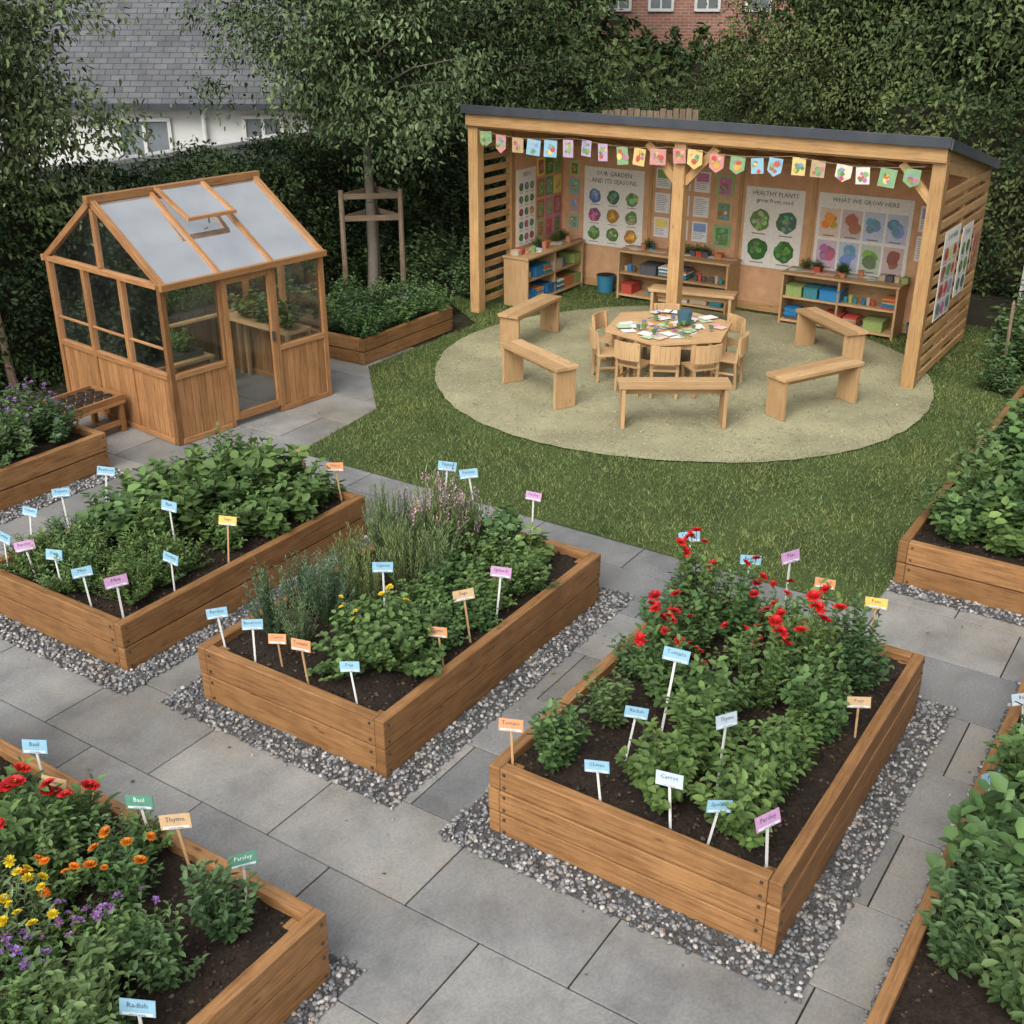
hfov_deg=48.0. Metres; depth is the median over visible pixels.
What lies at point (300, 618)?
rosemary plant
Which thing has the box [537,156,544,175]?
poster
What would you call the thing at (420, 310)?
mint plant
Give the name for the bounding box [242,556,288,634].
rosemary plant
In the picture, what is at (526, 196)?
poster
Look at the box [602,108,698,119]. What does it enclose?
wooden fence
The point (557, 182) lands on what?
poster
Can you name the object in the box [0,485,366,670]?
raised bed
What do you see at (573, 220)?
poster
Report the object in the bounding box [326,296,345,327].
garden shrub
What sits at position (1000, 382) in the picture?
garden shrub
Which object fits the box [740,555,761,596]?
plant label
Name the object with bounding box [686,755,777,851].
bean plant
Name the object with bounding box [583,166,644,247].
poster
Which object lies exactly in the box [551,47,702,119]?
broadleaf tree
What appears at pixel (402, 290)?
garden shrub
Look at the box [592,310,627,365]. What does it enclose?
childs chair
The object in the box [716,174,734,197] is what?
poster
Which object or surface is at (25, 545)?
plant label
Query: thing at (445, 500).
lavender plant
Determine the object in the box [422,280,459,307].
garden shrub
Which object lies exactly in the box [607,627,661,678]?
rose bush
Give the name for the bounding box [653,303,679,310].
childs chair
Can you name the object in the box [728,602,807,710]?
rose bush
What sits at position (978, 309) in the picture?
ground
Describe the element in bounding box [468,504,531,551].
potato plant
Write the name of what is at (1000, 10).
broadleaf tree
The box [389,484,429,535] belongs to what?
lavender plant
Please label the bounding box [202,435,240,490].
bean plant
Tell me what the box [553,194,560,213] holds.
poster
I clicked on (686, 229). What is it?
notice sheet
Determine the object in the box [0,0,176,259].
garden tree
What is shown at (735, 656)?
rose bush
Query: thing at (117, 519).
potato plant
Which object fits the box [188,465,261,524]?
potato plant
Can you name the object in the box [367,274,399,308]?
garden shrub
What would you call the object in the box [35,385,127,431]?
seedling table
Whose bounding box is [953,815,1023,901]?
tomato plant
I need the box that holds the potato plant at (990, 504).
[947,449,1023,518]
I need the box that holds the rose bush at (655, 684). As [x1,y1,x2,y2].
[628,604,691,706]
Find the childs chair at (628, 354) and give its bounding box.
[614,339,649,396]
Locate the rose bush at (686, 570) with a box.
[669,527,734,626]
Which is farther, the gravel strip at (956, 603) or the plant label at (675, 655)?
the gravel strip at (956, 603)
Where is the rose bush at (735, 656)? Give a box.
[706,622,763,670]
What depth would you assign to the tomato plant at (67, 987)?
4.36 m
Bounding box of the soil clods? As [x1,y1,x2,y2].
[0,310,1023,1023]
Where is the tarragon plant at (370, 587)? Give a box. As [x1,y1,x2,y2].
[337,543,382,611]
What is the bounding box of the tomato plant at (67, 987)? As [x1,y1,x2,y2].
[21,918,122,1023]
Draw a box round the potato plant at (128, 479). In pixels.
[109,468,159,501]
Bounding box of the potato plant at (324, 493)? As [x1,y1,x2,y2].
[295,457,346,506]
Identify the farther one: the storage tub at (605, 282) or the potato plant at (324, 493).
the storage tub at (605, 282)
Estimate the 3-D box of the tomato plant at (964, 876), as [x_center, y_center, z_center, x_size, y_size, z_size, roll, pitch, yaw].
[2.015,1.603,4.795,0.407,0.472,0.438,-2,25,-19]
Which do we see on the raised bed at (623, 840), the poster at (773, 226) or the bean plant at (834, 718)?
the bean plant at (834, 718)
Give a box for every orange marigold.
[16,854,87,919]
[74,825,163,908]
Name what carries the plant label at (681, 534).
on the raised bed at (623, 840)
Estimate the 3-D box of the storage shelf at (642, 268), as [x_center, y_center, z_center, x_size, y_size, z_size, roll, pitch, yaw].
[2.204,-3.179,15.293,1.645,0.824,0.400,16,29,30]
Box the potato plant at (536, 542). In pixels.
[510,522,554,571]
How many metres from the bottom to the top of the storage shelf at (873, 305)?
0.827 m
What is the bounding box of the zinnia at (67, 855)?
[28,804,90,879]
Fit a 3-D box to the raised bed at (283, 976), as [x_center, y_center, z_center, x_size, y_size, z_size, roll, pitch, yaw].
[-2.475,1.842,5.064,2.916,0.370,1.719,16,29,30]
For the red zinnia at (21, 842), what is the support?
on the raised bed at (283, 976)
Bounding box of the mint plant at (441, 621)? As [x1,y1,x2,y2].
[410,594,470,654]
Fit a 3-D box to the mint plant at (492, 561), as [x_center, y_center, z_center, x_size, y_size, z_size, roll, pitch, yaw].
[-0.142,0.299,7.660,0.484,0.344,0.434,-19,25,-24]
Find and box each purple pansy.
[0,929,74,992]
[0,931,12,967]
[18,899,74,949]
[47,903,107,951]
[92,887,167,955]
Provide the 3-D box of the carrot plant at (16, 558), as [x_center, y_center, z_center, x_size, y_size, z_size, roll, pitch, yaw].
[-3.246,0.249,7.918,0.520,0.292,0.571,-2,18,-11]
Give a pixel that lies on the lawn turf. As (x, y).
(770, 555)
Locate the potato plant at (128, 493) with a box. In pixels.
[121,466,185,517]
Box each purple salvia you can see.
[0,378,52,435]
[0,384,34,426]
[0,403,37,458]
[0,433,12,467]
[19,391,87,442]
[389,292,412,314]
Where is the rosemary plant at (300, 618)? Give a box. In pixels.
[275,591,318,641]
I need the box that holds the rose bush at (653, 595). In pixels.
[622,584,702,665]
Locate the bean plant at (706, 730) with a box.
[657,680,743,775]
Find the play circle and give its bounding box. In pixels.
[435,306,933,462]
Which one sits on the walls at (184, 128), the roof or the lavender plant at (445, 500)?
the roof
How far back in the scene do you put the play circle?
11.83 m
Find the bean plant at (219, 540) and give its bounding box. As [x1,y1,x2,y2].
[199,502,247,553]
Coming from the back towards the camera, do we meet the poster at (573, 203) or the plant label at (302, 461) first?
the poster at (573, 203)
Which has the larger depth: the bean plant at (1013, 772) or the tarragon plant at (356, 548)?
the tarragon plant at (356, 548)
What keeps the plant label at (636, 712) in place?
on the raised bed at (623, 840)
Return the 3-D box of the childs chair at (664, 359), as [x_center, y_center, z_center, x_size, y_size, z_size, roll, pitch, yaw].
[1.578,-1.480,11.912,0.304,0.571,0.348,3,25,6]
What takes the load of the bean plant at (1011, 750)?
on the raised bed at (940, 1003)
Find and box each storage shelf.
[502,229,584,305]
[616,237,741,313]
[777,257,910,340]
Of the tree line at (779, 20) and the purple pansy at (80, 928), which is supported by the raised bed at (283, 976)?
the purple pansy at (80, 928)
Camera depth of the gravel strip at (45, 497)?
9.70 m
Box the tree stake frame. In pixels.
[338,182,405,292]
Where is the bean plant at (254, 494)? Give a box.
[229,476,266,516]
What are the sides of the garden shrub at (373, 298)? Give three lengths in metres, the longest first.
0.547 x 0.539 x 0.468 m
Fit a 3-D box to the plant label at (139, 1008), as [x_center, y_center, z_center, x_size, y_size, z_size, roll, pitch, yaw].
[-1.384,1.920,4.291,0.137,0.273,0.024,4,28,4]
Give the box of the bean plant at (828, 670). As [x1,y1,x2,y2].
[781,639,853,709]
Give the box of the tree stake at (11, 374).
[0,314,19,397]
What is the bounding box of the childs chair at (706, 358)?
[681,344,722,398]
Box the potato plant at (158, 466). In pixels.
[135,449,200,490]
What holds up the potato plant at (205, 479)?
on the raised bed at (144, 633)
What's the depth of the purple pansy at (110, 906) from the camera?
4.81 m
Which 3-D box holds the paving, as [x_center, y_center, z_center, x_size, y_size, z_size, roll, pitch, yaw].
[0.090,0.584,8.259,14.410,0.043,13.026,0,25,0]
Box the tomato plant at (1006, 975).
[966,901,1023,1023]
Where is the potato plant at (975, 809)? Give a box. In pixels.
[926,771,1023,897]
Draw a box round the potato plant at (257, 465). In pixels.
[202,437,296,503]
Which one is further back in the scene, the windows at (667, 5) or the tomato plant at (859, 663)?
the windows at (667, 5)
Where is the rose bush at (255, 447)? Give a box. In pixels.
[228,433,265,476]
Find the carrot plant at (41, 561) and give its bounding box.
[5,529,78,580]
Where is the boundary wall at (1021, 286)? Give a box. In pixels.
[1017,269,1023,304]
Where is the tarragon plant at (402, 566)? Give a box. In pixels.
[371,512,424,596]
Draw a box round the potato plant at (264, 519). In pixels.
[232,494,290,538]
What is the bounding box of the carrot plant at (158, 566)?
[129,546,185,589]
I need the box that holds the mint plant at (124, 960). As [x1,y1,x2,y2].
[70,905,159,979]
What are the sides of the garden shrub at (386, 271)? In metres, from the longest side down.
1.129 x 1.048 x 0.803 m
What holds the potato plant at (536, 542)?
on the raised bed at (399, 730)
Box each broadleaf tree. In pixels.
[344,0,635,149]
[378,0,532,123]
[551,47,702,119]
[650,37,769,123]
[681,0,1011,131]
[725,0,1023,122]
[744,0,1023,137]
[916,0,1023,108]
[1002,19,1023,228]
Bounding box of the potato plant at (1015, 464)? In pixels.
[1003,461,1023,500]
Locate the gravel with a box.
[0,466,1023,1023]
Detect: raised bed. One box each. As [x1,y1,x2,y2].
[0,423,109,510]
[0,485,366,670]
[0,738,329,1023]
[197,510,600,777]
[328,300,452,364]
[488,591,924,954]
[865,677,1023,1023]
[894,386,1023,614]
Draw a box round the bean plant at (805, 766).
[755,709,824,771]
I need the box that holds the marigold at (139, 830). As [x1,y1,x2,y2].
[99,809,175,865]
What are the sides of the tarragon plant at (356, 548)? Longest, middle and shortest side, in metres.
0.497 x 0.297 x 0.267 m
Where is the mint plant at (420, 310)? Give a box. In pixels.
[406,293,426,317]
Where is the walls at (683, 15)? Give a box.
[598,0,800,58]
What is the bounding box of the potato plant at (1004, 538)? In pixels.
[973,496,1023,556]
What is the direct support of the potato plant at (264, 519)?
on the raised bed at (144, 633)
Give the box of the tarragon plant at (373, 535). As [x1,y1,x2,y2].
[361,479,406,561]
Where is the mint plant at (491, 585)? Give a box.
[454,565,517,613]
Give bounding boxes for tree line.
[395,20,995,136]
[426,0,641,57]
[751,0,1019,121]
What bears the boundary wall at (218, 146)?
on the ground at (978, 309)
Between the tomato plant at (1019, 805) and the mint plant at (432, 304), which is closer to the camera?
the tomato plant at (1019, 805)
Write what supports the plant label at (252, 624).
on the raised bed at (399, 730)
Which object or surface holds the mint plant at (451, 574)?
on the raised bed at (399, 730)
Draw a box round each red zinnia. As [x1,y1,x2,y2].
[0,756,45,815]
[0,774,76,874]
[38,773,120,846]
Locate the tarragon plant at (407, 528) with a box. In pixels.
[392,511,429,570]
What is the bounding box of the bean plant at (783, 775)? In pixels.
[726,713,817,808]
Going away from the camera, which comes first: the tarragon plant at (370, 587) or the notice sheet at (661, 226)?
the tarragon plant at (370, 587)
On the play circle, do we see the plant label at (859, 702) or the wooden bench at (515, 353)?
the wooden bench at (515, 353)
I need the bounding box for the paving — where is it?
[0,347,1023,1023]
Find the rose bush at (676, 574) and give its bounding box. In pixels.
[664,553,721,613]
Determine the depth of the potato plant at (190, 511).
8.19 m
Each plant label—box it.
[0,531,10,570]
[13,539,37,581]
[22,506,37,534]
[22,739,47,774]
[41,774,66,807]
[46,549,62,578]
[51,488,71,537]
[71,565,92,606]
[97,466,114,501]
[103,573,128,618]
[119,997,155,1023]
[125,794,153,829]
[159,812,191,868]
[161,499,176,539]
[163,550,178,590]
[206,606,227,646]
[218,515,236,562]
[228,850,257,899]
[242,619,262,661]
[268,633,286,666]
[291,638,310,683]
[295,449,306,476]
[326,462,343,500]
[339,661,359,703]
[372,562,392,604]
[428,626,446,665]
[438,461,456,492]
[452,588,474,642]
[459,468,477,507]
[490,566,511,620]
[498,717,523,764]
[525,490,541,533]
[584,759,609,800]
[624,705,648,756]
[655,769,683,828]
[661,646,690,730]
[678,531,699,547]
[706,800,732,844]
[716,711,736,785]
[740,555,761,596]
[754,807,780,867]
[781,549,799,606]
[814,577,835,624]
[847,696,870,737]
[864,596,887,649]
[981,768,1000,790]
[1011,693,1023,725]
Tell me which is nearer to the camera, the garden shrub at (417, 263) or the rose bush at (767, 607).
the rose bush at (767, 607)
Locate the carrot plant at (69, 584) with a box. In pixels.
[33,541,107,592]
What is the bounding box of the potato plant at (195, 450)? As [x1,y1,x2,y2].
[184,443,226,478]
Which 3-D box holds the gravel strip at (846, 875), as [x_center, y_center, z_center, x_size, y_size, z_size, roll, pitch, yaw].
[1.145,1.421,6.406,1.910,0.001,2.600,16,29,30]
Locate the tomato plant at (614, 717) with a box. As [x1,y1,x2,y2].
[573,662,636,728]
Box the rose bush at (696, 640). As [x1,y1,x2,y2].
[664,604,715,658]
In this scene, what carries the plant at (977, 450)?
on the raised bed at (981, 577)
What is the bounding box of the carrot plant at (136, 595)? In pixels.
[92,555,159,605]
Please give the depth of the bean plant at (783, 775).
5.49 m
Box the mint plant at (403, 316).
[381,296,419,323]
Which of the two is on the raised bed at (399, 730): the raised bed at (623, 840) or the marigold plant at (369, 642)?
the marigold plant at (369, 642)
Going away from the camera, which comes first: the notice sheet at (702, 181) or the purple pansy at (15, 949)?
the purple pansy at (15, 949)
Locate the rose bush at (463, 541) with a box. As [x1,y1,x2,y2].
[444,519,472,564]
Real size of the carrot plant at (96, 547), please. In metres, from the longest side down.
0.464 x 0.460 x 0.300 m
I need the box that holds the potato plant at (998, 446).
[980,437,1022,475]
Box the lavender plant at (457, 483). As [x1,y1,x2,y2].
[430,463,469,529]
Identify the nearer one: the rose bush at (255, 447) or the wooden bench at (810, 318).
the rose bush at (255, 447)
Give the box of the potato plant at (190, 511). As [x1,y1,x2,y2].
[138,463,226,542]
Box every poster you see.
[517,166,535,246]
[536,218,543,237]
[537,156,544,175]
[537,178,544,197]
[537,199,543,218]
[545,176,552,194]
[545,196,552,215]
[545,215,552,234]
[546,157,552,173]
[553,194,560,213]
[553,213,560,232]
[554,152,561,171]
[554,174,560,192]
[569,178,579,193]
[569,196,578,211]
[569,213,578,228]
[570,160,579,175]
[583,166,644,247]
[713,224,730,247]
[714,199,732,222]
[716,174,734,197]
[740,186,805,269]
[811,192,914,277]
[932,223,961,322]
[952,220,973,297]
[968,227,980,267]
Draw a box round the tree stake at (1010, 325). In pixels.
[1004,300,1014,366]
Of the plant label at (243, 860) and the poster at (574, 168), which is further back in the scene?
the poster at (574, 168)
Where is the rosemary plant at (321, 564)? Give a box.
[310,543,351,600]
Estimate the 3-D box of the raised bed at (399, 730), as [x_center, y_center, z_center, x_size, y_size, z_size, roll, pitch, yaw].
[-0.632,0.711,7.490,1.438,0.370,2.394,16,29,30]
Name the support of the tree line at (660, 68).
on the ground at (978, 309)
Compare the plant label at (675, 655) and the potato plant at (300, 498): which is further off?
the potato plant at (300, 498)
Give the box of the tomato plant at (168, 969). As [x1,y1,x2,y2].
[121,900,209,993]
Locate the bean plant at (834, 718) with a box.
[777,652,852,745]
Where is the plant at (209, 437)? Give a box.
[204,422,245,477]
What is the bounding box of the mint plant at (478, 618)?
[439,585,502,632]
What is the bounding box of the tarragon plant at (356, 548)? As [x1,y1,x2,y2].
[330,521,372,586]
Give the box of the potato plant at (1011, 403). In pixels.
[1003,398,1023,426]
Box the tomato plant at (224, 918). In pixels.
[178,857,266,944]
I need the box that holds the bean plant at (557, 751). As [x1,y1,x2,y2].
[526,698,592,773]
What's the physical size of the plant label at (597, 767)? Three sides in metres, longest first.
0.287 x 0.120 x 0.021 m
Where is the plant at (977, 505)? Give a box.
[911,452,997,520]
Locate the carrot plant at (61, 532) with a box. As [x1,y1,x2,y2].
[24,511,100,555]
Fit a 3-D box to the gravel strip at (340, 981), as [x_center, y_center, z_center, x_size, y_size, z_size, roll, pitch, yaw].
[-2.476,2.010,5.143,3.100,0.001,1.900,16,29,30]
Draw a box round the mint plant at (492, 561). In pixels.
[456,529,512,578]
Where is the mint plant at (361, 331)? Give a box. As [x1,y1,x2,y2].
[340,309,381,337]
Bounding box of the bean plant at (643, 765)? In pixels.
[614,717,708,815]
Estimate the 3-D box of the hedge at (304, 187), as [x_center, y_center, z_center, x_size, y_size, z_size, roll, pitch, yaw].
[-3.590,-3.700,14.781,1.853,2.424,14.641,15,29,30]
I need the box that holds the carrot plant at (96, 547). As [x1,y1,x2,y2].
[60,520,126,565]
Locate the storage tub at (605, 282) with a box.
[596,272,615,292]
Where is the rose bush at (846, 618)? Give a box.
[828,593,886,668]
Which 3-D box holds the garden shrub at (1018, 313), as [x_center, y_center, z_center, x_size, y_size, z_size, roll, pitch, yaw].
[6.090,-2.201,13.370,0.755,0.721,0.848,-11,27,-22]
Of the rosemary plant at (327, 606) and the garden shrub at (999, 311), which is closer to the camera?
the rosemary plant at (327, 606)
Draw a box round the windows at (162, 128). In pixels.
[0,110,283,165]
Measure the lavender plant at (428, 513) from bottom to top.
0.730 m
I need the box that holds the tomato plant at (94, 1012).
[51,962,135,1023]
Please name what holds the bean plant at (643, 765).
on the raised bed at (623, 840)
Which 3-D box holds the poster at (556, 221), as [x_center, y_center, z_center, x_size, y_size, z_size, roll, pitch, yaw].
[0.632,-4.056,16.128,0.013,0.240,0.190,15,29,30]
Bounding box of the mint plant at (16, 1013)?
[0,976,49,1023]
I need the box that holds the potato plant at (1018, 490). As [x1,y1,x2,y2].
[985,460,1023,532]
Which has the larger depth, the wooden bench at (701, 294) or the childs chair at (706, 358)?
the wooden bench at (701, 294)
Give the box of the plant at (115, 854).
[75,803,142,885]
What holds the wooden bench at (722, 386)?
on the play circle
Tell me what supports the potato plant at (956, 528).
on the raised bed at (981, 577)
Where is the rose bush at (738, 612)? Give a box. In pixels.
[696,556,767,638]
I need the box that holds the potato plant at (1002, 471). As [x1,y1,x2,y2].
[955,458,1020,488]
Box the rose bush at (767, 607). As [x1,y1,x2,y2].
[753,579,805,647]
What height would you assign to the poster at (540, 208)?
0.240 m
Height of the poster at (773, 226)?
1.000 m
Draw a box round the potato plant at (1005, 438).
[963,411,1023,462]
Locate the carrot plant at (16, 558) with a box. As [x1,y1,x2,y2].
[0,526,67,571]
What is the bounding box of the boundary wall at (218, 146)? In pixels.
[6,129,324,209]
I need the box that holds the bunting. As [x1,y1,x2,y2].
[478,130,925,188]
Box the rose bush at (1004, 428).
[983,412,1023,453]
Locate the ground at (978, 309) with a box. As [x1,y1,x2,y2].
[0,239,1023,1023]
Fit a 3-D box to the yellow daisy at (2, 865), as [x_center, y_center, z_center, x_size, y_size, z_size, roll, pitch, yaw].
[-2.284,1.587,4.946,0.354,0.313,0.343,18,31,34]
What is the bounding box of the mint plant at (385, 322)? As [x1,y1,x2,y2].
[354,301,394,331]
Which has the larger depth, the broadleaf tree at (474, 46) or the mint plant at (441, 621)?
the broadleaf tree at (474, 46)
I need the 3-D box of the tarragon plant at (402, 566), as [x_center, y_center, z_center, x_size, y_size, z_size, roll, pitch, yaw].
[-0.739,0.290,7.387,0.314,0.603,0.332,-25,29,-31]
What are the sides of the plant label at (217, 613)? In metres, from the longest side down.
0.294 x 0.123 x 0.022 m
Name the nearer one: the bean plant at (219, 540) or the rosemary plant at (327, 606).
the rosemary plant at (327, 606)
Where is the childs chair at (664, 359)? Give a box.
[649,346,680,399]
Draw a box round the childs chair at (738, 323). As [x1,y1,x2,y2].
[705,313,745,369]
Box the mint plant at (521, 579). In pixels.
[496,546,561,596]
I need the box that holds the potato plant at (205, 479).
[167,470,224,508]
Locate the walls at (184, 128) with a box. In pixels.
[2,108,361,167]
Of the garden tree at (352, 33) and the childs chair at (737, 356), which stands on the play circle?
the childs chair at (737, 356)
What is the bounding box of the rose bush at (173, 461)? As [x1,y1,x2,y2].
[160,451,195,479]
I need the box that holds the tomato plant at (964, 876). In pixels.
[932,830,1022,938]
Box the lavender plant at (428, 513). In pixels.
[404,465,469,553]
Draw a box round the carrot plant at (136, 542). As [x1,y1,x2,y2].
[106,519,170,563]
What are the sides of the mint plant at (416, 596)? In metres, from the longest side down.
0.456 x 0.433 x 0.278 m
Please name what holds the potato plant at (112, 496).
on the raised bed at (144, 633)
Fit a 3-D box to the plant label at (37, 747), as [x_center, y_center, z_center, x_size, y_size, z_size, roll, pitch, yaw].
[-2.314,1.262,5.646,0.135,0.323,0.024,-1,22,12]
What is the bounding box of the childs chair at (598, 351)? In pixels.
[589,324,622,382]
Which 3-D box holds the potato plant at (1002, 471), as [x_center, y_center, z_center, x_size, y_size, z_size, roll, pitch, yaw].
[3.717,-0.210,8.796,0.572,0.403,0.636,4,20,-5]
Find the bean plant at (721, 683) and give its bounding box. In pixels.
[660,654,754,738]
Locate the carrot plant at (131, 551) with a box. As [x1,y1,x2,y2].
[87,544,154,585]
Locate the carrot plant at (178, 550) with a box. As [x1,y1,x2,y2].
[134,530,214,582]
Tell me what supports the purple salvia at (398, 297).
on the raised bed at (391, 339)
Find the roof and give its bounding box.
[0,0,344,110]
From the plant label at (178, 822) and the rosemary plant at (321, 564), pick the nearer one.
the plant label at (178, 822)
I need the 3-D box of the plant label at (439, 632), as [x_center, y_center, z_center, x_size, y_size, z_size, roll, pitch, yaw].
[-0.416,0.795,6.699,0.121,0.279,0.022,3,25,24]
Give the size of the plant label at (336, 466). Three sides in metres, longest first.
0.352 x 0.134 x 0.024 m
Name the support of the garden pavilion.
on the lawn turf
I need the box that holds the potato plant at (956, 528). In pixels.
[927,487,994,544]
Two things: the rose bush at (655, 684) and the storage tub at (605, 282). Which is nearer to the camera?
the rose bush at (655, 684)
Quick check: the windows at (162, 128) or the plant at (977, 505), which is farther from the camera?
the windows at (162, 128)
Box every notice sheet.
[653,217,668,237]
[655,192,670,213]
[656,167,670,188]
[686,220,687,239]
[687,196,689,215]
[691,221,707,242]
[693,196,709,217]
[694,172,711,192]
[914,236,921,261]
[918,206,926,231]
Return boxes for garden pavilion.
[460,104,1000,388]
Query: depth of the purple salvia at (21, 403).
10.04 m
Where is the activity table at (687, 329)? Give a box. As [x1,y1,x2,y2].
[605,309,731,376]
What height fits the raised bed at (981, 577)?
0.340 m
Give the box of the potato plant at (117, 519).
[75,481,174,543]
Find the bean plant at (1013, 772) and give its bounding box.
[1005,701,1023,787]
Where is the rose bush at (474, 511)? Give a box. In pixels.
[457,494,496,535]
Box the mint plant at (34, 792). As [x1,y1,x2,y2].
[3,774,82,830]
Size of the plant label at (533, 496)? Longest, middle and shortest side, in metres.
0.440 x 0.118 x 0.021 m
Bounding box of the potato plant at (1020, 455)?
[1004,453,1023,468]
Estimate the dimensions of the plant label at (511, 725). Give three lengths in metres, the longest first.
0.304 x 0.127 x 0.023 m
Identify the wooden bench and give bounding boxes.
[498,293,561,349]
[500,339,578,409]
[617,377,732,428]
[648,284,738,330]
[765,355,864,420]
[794,307,868,360]
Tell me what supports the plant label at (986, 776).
on the raised bed at (940, 1003)
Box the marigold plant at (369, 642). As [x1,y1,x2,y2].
[305,584,446,681]
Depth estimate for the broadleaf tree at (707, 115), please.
20.69 m
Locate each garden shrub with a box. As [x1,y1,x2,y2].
[325,272,367,305]
[325,292,336,308]
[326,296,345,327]
[326,300,367,333]
[331,287,359,315]
[347,225,399,282]
[347,282,389,317]
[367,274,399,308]
[379,274,423,307]
[388,227,466,291]
[398,270,450,300]
[405,223,469,279]
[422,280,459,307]
[446,252,495,297]
[964,350,1023,392]
[974,300,1023,374]
[988,280,1023,327]
[1006,298,1023,338]
[1007,382,1023,394]
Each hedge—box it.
[0,99,544,396]
[861,58,1023,298]
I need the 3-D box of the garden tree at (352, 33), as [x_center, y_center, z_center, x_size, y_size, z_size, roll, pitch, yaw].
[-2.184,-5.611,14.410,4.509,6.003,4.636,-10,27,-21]
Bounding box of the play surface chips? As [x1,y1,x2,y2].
[433,305,935,462]
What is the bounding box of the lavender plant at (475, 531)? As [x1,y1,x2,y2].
[451,485,492,554]
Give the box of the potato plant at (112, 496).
[75,485,124,538]
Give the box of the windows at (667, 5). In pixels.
[607,0,771,11]
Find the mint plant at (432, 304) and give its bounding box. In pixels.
[412,285,447,313]
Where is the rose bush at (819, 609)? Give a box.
[773,578,847,682]
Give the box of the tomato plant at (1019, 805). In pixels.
[963,787,1023,834]
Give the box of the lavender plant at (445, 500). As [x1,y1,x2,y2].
[425,491,468,539]
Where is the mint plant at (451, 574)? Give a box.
[415,548,489,600]
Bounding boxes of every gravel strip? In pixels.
[0,472,119,523]
[0,524,378,692]
[161,588,632,806]
[284,954,362,1023]
[441,698,951,1000]
[888,582,1023,625]
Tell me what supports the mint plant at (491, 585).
on the raised bed at (399, 730)
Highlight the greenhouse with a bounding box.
[40,170,331,445]
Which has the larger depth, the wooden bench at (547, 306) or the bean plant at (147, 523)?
the wooden bench at (547, 306)
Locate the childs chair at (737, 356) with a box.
[710,331,748,389]
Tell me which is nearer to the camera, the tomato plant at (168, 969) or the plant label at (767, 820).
the tomato plant at (168, 969)
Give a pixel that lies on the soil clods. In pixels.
(616, 794)
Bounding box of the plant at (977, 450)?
[944,422,1015,485]
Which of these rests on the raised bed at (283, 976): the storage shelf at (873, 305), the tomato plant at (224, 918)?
the tomato plant at (224, 918)
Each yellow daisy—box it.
[0,849,20,894]
[0,854,58,951]
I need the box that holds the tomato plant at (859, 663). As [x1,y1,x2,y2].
[833,615,894,692]
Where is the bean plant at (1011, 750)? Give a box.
[982,722,1023,813]
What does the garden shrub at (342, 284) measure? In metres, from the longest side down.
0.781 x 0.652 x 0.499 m
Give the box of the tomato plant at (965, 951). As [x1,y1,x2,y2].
[917,849,1023,979]
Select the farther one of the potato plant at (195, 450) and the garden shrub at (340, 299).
the garden shrub at (340, 299)
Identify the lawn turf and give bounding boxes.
[307,284,1023,610]
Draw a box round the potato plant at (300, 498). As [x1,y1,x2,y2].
[262,473,321,521]
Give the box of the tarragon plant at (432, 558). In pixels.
[411,515,462,583]
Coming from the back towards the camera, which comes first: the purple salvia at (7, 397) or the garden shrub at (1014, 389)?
the garden shrub at (1014, 389)
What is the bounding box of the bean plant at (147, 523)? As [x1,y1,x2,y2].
[126,491,186,547]
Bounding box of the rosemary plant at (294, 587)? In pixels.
[273,550,326,612]
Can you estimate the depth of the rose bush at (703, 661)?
6.35 m
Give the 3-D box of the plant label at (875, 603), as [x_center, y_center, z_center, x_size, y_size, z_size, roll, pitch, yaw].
[2.081,0.686,6.641,0.124,0.444,0.022,7,31,17]
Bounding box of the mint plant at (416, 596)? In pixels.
[387,572,451,618]
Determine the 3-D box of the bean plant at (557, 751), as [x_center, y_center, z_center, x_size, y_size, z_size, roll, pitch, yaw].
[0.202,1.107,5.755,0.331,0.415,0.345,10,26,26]
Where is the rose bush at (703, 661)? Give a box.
[674,641,712,693]
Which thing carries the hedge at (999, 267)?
on the ground at (978, 309)
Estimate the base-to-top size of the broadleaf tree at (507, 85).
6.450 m
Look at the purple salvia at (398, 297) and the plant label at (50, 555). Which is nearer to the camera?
the plant label at (50, 555)
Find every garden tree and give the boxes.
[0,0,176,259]
[149,0,518,295]
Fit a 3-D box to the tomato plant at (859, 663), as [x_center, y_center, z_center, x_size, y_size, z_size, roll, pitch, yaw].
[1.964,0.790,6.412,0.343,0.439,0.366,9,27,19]
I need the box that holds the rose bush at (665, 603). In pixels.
[638,578,715,644]
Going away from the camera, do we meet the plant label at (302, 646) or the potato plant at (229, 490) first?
the plant label at (302, 646)
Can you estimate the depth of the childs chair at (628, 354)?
11.89 m
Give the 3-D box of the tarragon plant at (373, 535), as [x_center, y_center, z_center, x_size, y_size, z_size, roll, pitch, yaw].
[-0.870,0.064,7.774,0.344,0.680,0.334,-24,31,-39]
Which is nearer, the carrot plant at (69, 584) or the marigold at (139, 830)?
the marigold at (139, 830)
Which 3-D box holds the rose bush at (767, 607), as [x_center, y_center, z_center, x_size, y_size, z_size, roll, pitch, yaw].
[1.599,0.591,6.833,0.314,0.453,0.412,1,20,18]
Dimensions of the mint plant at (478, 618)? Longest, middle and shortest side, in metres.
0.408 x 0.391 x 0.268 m
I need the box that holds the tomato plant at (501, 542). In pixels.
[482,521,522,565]
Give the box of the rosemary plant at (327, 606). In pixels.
[301,545,356,624]
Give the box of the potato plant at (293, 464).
[241,437,313,491]

